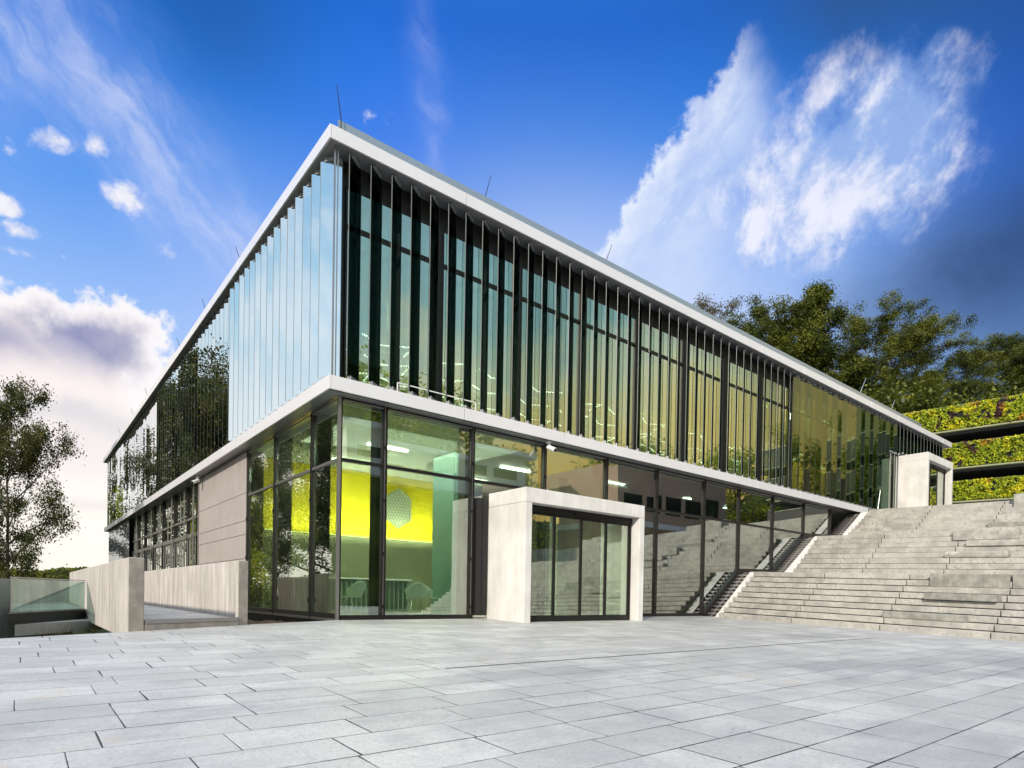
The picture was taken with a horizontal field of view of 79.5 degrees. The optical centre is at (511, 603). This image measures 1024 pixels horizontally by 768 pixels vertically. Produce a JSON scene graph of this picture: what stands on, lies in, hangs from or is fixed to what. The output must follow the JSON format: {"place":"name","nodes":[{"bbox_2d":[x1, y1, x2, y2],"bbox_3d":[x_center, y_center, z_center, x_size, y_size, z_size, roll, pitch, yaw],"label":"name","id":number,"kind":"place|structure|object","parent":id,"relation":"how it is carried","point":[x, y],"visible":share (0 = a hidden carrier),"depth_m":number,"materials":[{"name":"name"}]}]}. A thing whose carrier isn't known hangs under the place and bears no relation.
{"place":"outdoors","nodes":[
{"label":"outdoors","id":0,"kind":"place"},
{"bbox_2d":[329,577,411,610],"bbox_3d":[-4.861,-0.280,18.442,3.900,1.000,0.620,0,1,-39],"label":"reception desk","id":1,"kind":"object","parent":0,"point":[396,599],"visible":0.43,"depth_m":18.51,"materials":[{"name":"plastic"}]},
{"bbox_2d":[0,616,1023,767],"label":"plaza paving","id":2,"kind":"structure","parent":0,"point":[395,693],"depth_m":5.01,"materials":[{"name":"grey stone"}]},
{"bbox_2d":[69,557,247,632],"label":"concrete ramp","id":3,"kind":"structure","parent":2,"relation":"on","point":[129,594],"depth_m":11.46,"materials":[{"name":"beige concrete"}]},
{"bbox_2d":[248,619,312,624],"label":"mulch","id":4,"kind":"object","parent":2,"relation":"on","point":[262,622],"visible":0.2,"depth_m":12.15,"materials":[{"name":"brown soil"}]},
{"bbox_2d":[103,120,952,622],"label":"glass building","id":5,"kind":"structure","parent":2,"relation":"on","point":[377,322],"depth_m":17.16,"materials":[{"name":"clear glass"}]},
{"bbox_2d":[134,519,137,557],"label":"window pane","id":6,"kind":"structure","parent":5,"relation":"in","point":[137,519],"depth_m":35.21,"materials":[{"name":"clear glass"}]},
{"bbox_2d":[139,515,143,557],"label":"window pane","id":7,"kind":"structure","parent":5,"relation":"in","point":[143,515],"depth_m":33.54,"materials":[{"name":"clear glass"}]},
{"bbox_2d":[146,510,152,570],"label":"window pane","id":8,"kind":"structure","parent":5,"relation":"in","point":[148,515],"depth_m":31.70,"materials":[{"name":"clear glass"}]},
{"bbox_2d":[155,505,161,569],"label":"window pane","id":9,"kind":"structure","parent":5,"relation":"in","point":[157,509],"depth_m":29.69,"materials":[{"name":"clear glass"}]},
{"bbox_2d":[164,498,173,568],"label":"window pane","id":10,"kind":"structure","parent":5,"relation":"in","point":[167,506],"depth_m":27.62,"materials":[{"name":"clear glass"}]},
{"bbox_2d":[175,490,186,567],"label":"window pane","id":11,"kind":"structure","parent":5,"relation":"in","point":[180,498],"depth_m":25.56,"materials":[{"name":"clear glass"}]},
{"bbox_2d":[188,485,195,565],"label":"window pane","id":12,"kind":"structure","parent":5,"relation":"in","point":[191,489],"depth_m":23.93,"materials":[{"name":"clear glass"}]},
{"bbox_2d":[191,476,199,483],"bbox_3d":[-11.127,-4.359,21.651,0.117,0.310,0.302,1,1,21],"label":"security camera","id":13,"kind":"object","parent":5,"relation":"attached to","point":[196,480],"visible":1,"depth_m":21.64,"materials":[{"name":"white plastic"}]},
{"bbox_2d":[248,487,272,608],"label":"window pane","id":14,"kind":"structure","parent":5,"relation":"in","point":[261,503],"depth_m":16.86,"materials":[{"name":"clear glass"}]},
{"bbox_2d":[250,440,273,492],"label":"window pane","id":15,"kind":"structure","parent":5,"relation":"in","point":[261,459],"depth_m":16.80,"materials":[{"name":"clear glass"}]},
{"bbox_2d":[275,473,309,610],"bbox_3d":[-5.324,-1.437,14.943,0.015,3.180,2.420,0,1,-39],"label":"window pane","id":16,"kind":"structure","parent":5,"relation":"in","point":[293,504],"depth_m":14.91,"materials":[{"name":"clear glass"}]},
{"bbox_2d":[277,418,310,481],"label":"window pane","id":17,"kind":"structure","parent":5,"relation":"in","point":[293,446],"depth_m":14.87,"materials":[{"name":"clear glass"}]},
{"bbox_2d":[312,464,330,611],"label":"window pane","id":18,"kind":"structure","parent":5,"relation":"in","point":[319,474],"depth_m":13.69,"materials":[{"name":"clear glass"}]},
{"bbox_2d":[314,405,332,466],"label":"window pane","id":19,"kind":"structure","parent":5,"relation":"in","point":[323,419],"depth_m":13.51,"materials":[{"name":"clear glass"}]},
{"bbox_2d":[337,87,341,128],"bbox_3d":[-3.799,-10.351,13.498,0.024,1.951,0.157,1,1,28],"label":"lightning rod","id":20,"kind":"object","parent":5,"relation":"on","point":[339,109],"visible":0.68,"depth_m":13.51,"materials":[{"name":"black metal"}]},
{"bbox_2d":[340,580,365,614],"bbox_3d":[-3.906,-0.150,15.128,0.587,0.849,0.639,1,1,31],"label":"shell chair","id":21,"kind":"object","parent":5,"relation":"on","point":[356,589],"visible":0.97,"depth_m":14.96,"materials":[{"name":"green plastic"}]},
{"bbox_2d":[348,586,407,613],"bbox_3d":[-3.606,-0.105,16.644,1.600,0.735,1.600,0,1,-39],"label":"lobby table","id":22,"kind":"object","parent":5,"relation":"on","point":[389,587],"visible":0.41,"depth_m":16.09,"materials":[{"name":"silver metal"}]},
{"bbox_2d":[346,189,429,398],"bbox_3d":[-2.608,-6.605,13.504,2.200,4.020,0.015,0,1,-39],"label":"window pane","id":23,"kind":"structure","parent":5,"relation":"in","point":[365,202],"depth_m":13.43,"materials":[{"name":"teal glass"}]},
{"bbox_2d":[386,489,410,527],"bbox_3d":[-3.948,-3.300,21.320,0.990,1.362,0.095,0,1,-39],"label":"wall ornament","id":24,"kind":"object","parent":5,"relation":"attached to","point":[398,508],"depth_m":21.34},
{"bbox_2d":[404,582,427,614],"bbox_3d":[-2.536,-0.139,16.102,0.639,0.849,0.587,1,1,-29],"label":"shell chair","id":25,"kind":"object","parent":5,"relation":"on","point":[419,590],"visible":1,"depth_m":15.91,"materials":[{"name":"green plastic"}]},
{"bbox_2d":[416,585,439,613],"bbox_3d":[-2.315,-0.144,16.839,0.639,0.849,0.587,2,1,41],"label":"shell chair","id":26,"kind":"object","parent":5,"relation":"on","point":[429,593],"visible":0.59,"depth_m":16.64,"materials":[{"name":"green plastic"}]},
{"bbox_2d":[442,233,512,418],"bbox_3d":[-0.813,-6.592,14.951,2.290,4.020,0.015,0,1,-39],"label":"window pane","id":27,"kind":"structure","parent":5,"relation":"in","point":[477,255],"depth_m":14.94,"materials":[{"name":"teal glass"}]},
{"bbox_2d":[472,498,487,614],"bbox_3d":[-0.768,-1.141,14.997,0.340,2.840,0.140,0,1,-39],"label":"side door","id":28,"kind":"structure","parent":5,"relation":"in","point":[480,552],"depth_m":14.93,"materials":[{"name":"black metal"}]},
{"bbox_2d":[520,269,578,435],"bbox_3d":[1.016,-6.579,16.425,2.290,4.020,0.015,0,1,-39],"label":"window pane","id":29,"kind":"structure","parent":5,"relation":"in","point":[564,325],"depth_m":16.42,"materials":[{"name":"teal glass"}]},
{"bbox_2d":[546,441,556,451],"bbox_3d":[1.026,-4.088,16.012,0.302,0.310,0.118,2,1,41],"label":"security camera","id":30,"kind":"object","parent":5,"relation":"attached to","point":[551,448],"visible":1,"depth_m":15.99,"materials":[{"name":"white plastic"}]},
{"bbox_2d":[585,298,634,448],"bbox_3d":[2.846,-6.566,17.900,2.290,4.020,0.015,0,1,-39],"label":"window pane","id":31,"kind":"structure","parent":5,"relation":"in","point":[590,303],"depth_m":17.90,"materials":[{"name":"clear glass"}]},
{"bbox_2d":[608,461,655,507],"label":"window pane","id":32,"kind":"structure","parent":5,"relation":"in","point":[630,484],"depth_m":18.54,"materials":[{"name":"clear glass"}]},
{"bbox_2d":[643,509,654,612],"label":"window pane","id":33,"kind":"structure","parent":5,"relation":"in","point":[649,521],"depth_m":19.13,"materials":[{"name":"clear glass"}]},
{"bbox_2d":[640,323,681,460],"bbox_3d":[4.676,-6.552,19.375,2.290,4.020,0.015,0,1,-39],"label":"window pane","id":34,"kind":"structure","parent":5,"relation":"in","point":[645,328],"depth_m":19.37,"materials":[{"name":"clear glass"}]},
{"bbox_2d":[656,512,701,612],"bbox_3d":[5.480,-1.302,20.130,2.430,3.210,0.015,0,1,-39],"label":"window pane","id":35,"kind":"structure","parent":5,"relation":"in","point":[679,553],"depth_m":20.10,"materials":[{"name":"clear glass"}]},
{"bbox_2d":[658,472,702,515],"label":"window pane","id":36,"kind":"structure","parent":5,"relation":"in","point":[680,494],"depth_m":20.07,"materials":[{"name":"clear glass"}]},
{"bbox_2d":[687,344,720,470],"bbox_3d":[6.505,-6.539,20.849,2.290,4.020,0.015,0,1,-39],"label":"window pane","id":37,"kind":"structure","parent":5,"relation":"in","point":[709,364],"depth_m":20.79,"materials":[{"name":"clear glass"}]},
{"bbox_2d":[704,519,736,609],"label":"window pane","id":38,"kind":"structure","parent":5,"relation":"in","point":[720,537],"depth_m":21.50,"materials":[{"name":"clear glass"}]},
{"bbox_2d":[706,482,737,521],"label":"window pane","id":39,"kind":"structure","parent":5,"relation":"in","point":[721,501],"depth_m":21.57,"materials":[{"name":"clear glass"}]},
{"bbox_2d":[726,362,756,479],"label":"window pane","id":40,"kind":"structure","parent":5,"relation":"in","point":[732,366],"depth_m":22.30,"materials":[{"name":"clear glass"}]},
{"bbox_2d":[739,525,770,569],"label":"window pane","id":41,"kind":"structure","parent":5,"relation":"in","point":[755,542],"depth_m":23.00,"materials":[{"name":"clear glass"}]},
{"bbox_2d":[740,490,771,526],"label":"window pane","id":42,"kind":"structure","parent":5,"relation":"in","point":[756,509],"depth_m":22.99,"materials":[{"name":"clear glass"}]},
{"bbox_2d":[761,377,789,487],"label":"window pane","id":43,"kind":"structure","parent":5,"relation":"in","point":[768,383],"depth_m":23.82,"materials":[{"name":"clear glass"}]},
{"bbox_2d":[773,530,801,566],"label":"window pane","id":44,"kind":"structure","parent":5,"relation":"in","point":[783,541],"depth_m":24.24,"materials":[{"name":"clear glass"}]},
{"bbox_2d":[774,498,802,531],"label":"window pane","id":45,"kind":"structure","parent":5,"relation":"in","point":[788,515],"depth_m":24.51,"materials":[{"name":"clear glass"}]},
{"bbox_2d":[805,504,828,534],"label":"window pane","id":46,"kind":"structure","parent":5,"relation":"in","point":[816,518],"depth_m":26.03,"materials":[{"name":"clear glass"}]},
{"bbox_2d":[446,638,867,668],"bbox_3d":[3.653,0.708,9.965,11.170,0.005,0.014,0,1,-39],"label":"slot drain","id":47,"kind":"object","parent":2,"relation":"on","point":[637,654],"visible":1,"depth_m":8.23,"materials":[{"name":"metal"}]},
{"bbox_2d":[719,500,1023,641],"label":"concrete stairs","id":48,"kind":"structure","parent":2,"relation":"on","point":[870,568],"depth_m":19.30,"materials":[{"name":"grey concrete"}]},
{"bbox_2d":[877,487,881,508],"bbox_3d":[16.999,-4.796,28.505,0.361,1.275,0.100,0,1,-39],"label":"bollard light","id":49,"kind":"object","parent":48,"relation":"on","point":[880,488],"visible":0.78,"depth_m":28.52,"materials":[{"name":"silver metal"}]},
{"bbox_2d":[882,611,967,621],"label":"seat block","id":50,"kind":"structure","parent":48,"relation":"on","point":[927,616],"depth_m":15.67,"materials":[{"name":"concrete"}]},
{"bbox_2d":[924,593,1001,601],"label":"seat block","id":51,"kind":"structure","parent":48,"relation":"on","point":[965,597],"depth_m":15.58,"materials":[{"name":"concrete"}]},
{"bbox_2d":[929,573,1012,588],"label":"seat block","id":52,"kind":"structure","parent":48,"relation":"on","point":[1001,581],"depth_m":16.14,"materials":[{"name":"concrete"}]},
{"bbox_2d":[944,551,1010,557],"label":"seat block","id":53,"kind":"structure","parent":48,"relation":"on","point":[979,554],"depth_m":19.04,"materials":[{"name":"concrete"}]},
{"bbox_2d":[953,527,1021,540],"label":"seat block","id":54,"kind":"structure","parent":48,"relation":"on","point":[988,534],"depth_m":19.63,"materials":[{"name":"concrete"}]},
{"bbox_2d":[966,539,1023,545],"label":"seat block","id":55,"kind":"structure","parent":48,"relation":"on","point":[1012,542],"depth_m":19.09,"materials":[{"name":"concrete"}]},
{"bbox_2d":[988,521,1023,526],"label":"seat block","id":56,"kind":"structure","parent":48,"relation":"on","point":[1005,524],"depth_m":21.95,"materials":[{"name":"concrete"}]},
{"bbox_2d":[1012,574,1023,588],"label":"seat block","id":57,"kind":"structure","parent":48,"relation":"on","point":[1018,581],"depth_m":15.40,"materials":[{"name":"concrete"}]},
{"bbox_2d":[1014,493,1023,506],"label":"seat block","id":58,"kind":"structure","parent":48,"relation":"on","point":[1018,500],"depth_m":22.85,"materials":[{"name":"concrete"}]},
{"bbox_2d":[0,0,1023,570],"label":"sky","id":59,"kind":"structure","parent":0,"point":[724,149],"materials":[{"name":"blue"}]},
{"bbox_2d":[72,395,1021,634],"bbox_3d":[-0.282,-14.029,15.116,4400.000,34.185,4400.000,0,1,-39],"label":"ground","id":60,"kind":"structure","parent":0,"point":[103,630],"depth_m":47.91,"materials":[{"name":"green plant"}]},
{"bbox_2d":[0,430,55,547],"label":"broadleaf tree","id":61,"kind":"object","parent":60,"relation":"on","point":[2,501],"visible":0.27,"depth_m":70.12,"materials":[{"name":"green plant"}]},
{"bbox_2d":[0,578,69,637],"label":"retaining wall","id":62,"kind":"structure","parent":60,"relation":"on","point":[39,591],"depth_m":18.11,"materials":[{"name":"grey concrete"}]},
{"bbox_2d":[0,372,86,579],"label":"broadleaf tree","id":63,"kind":"object","parent":60,"relation":"on","point":[29,461],"visible":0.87,"depth_m":25.87,"materials":[{"name":"green plant"}]},
{"bbox_2d":[9,566,88,581],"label":"distant woods","id":64,"kind":"object","parent":60,"relation":"on","point":[57,572],"visible":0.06,"depth_m":280.57,"materials":[{"name":"green plant"}]},
{"bbox_2d":[26,564,77,581],"bbox_3d":[-27.730,0.207,36.994,5.162,5.200,5.633,1,1,27],"label":"garden bush","id":65,"kind":"object","parent":60,"relation":"on","point":[55,576],"visible":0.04,"depth_m":36.87,"materials":[{"name":"green plant"}]},
{"bbox_2d":[7,577,103,635],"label":"garden terrace","id":66,"kind":"structure","parent":60,"relation":"on","point":[29,619],"depth_m":12.70,"materials":[{"name":"grey stone"}]},
{"bbox_2d":[36,623,107,636],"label":"weeds","id":67,"kind":"object","parent":60,"relation":"on","point":[70,631],"visible":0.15,"depth_m":10.85,"materials":[{"name":"green plant"}]},
{"bbox_2d":[59,574,98,633],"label":"garden bush","id":68,"kind":"object","parent":60,"relation":"on","point":[88,631],"visible":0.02,"depth_m":40.98,"materials":[{"name":"green plant"}]},
{"bbox_2d":[693,292,748,328],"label":"broadleaf tree","id":69,"kind":"object","parent":60,"relation":"on","point":[701,305],"visible":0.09,"depth_m":93.46,"materials":[{"name":"green plant"}]},
{"bbox_2d":[720,288,805,357],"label":"broadleaf tree","id":70,"kind":"object","parent":60,"relation":"on","point":[765,325],"visible":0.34,"depth_m":84.27,"materials":[{"name":"green plant"}]},
{"bbox_2d":[752,335,806,360],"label":"broadleaf tree","id":71,"kind":"object","parent":60,"relation":"on","point":[777,347],"visible":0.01,"depth_m":81.99,"materials":[{"name":"green plant"}]},
{"bbox_2d":[763,326,841,374],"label":"broadleaf tree","id":72,"kind":"object","parent":60,"relation":"on","point":[787,340],"visible":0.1,"depth_m":81.59,"materials":[{"name":"green plant"}]},
{"bbox_2d":[773,278,879,388],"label":"broadleaf tree","id":73,"kind":"object","parent":60,"relation":"on","point":[815,313],"visible":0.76,"depth_m":80.31,"materials":[{"name":"green plant"}]},
{"bbox_2d":[826,350,887,397],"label":"broadleaf tree","id":74,"kind":"object","parent":60,"relation":"on","point":[858,382],"visible":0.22,"depth_m":79.55,"materials":[{"name":"green plant"}]},
{"bbox_2d":[831,288,938,392],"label":"broadleaf tree","id":75,"kind":"object","parent":60,"relation":"on","point":[889,347],"visible":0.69,"depth_m":78.16,"materials":[{"name":"green plant"}]},
{"bbox_2d":[865,363,921,399],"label":"broadleaf tree","id":76,"kind":"object","parent":60,"relation":"on","point":[888,370],"visible":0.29,"depth_m":79.03,"materials":[{"name":"green plant"}]},
{"bbox_2d":[826,360,1023,413],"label":"undergrowth","id":77,"kind":"object","parent":60,"relation":"on","point":[904,403],"visible":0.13,"depth_m":71.58,"materials":[{"name":"green plant"}]},
{"bbox_2d":[880,308,977,400],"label":"broadleaf tree","id":78,"kind":"object","parent":60,"relation":"on","point":[924,356],"visible":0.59,"depth_m":79.58,"materials":[{"name":"green plant"}]},
{"bbox_2d":[911,367,952,404],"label":"broadleaf tree","id":79,"kind":"object","parent":60,"relation":"on","point":[928,375],"visible":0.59,"depth_m":73.48,"materials":[{"name":"green plant"}]},
{"bbox_2d":[903,393,1023,503],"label":"wall","id":80,"kind":"structure","parent":60,"relation":"on","point":[984,454],"depth_m":42.08,"materials":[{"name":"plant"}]},
{"bbox_2d":[943,378,990,403],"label":"broadleaf tree","id":81,"kind":"object","parent":60,"relation":"on","point":[960,388],"visible":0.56,"depth_m":75.89,"materials":[{"name":"green plant"}]},
{"bbox_2d":[937,337,1012,402],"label":"broadleaf tree","id":82,"kind":"object","parent":60,"relation":"on","point":[975,359],"visible":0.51,"depth_m":82.01,"materials":[{"name":"green plant"}]},
{"bbox_2d":[966,329,1023,395],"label":"broadleaf tree","id":83,"kind":"object","parent":60,"relation":"on","point":[1008,342],"visible":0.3,"depth_m":83.09,"materials":[{"name":"green plant"}]},
{"bbox_2d":[994,353,1023,396],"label":"broadleaf tree","id":84,"kind":"object","parent":60,"relation":"on","point":[1015,361],"visible":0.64,"depth_m":76.70,"materials":[{"name":"green plant"}]},
{"bbox_2d":[1007,342,1023,367],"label":"broadleaf tree","id":85,"kind":"object","parent":60,"relation":"on","point":[1020,349],"visible":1,"depth_m":74.94,"materials":[{"name":"green plant"}]}
]}

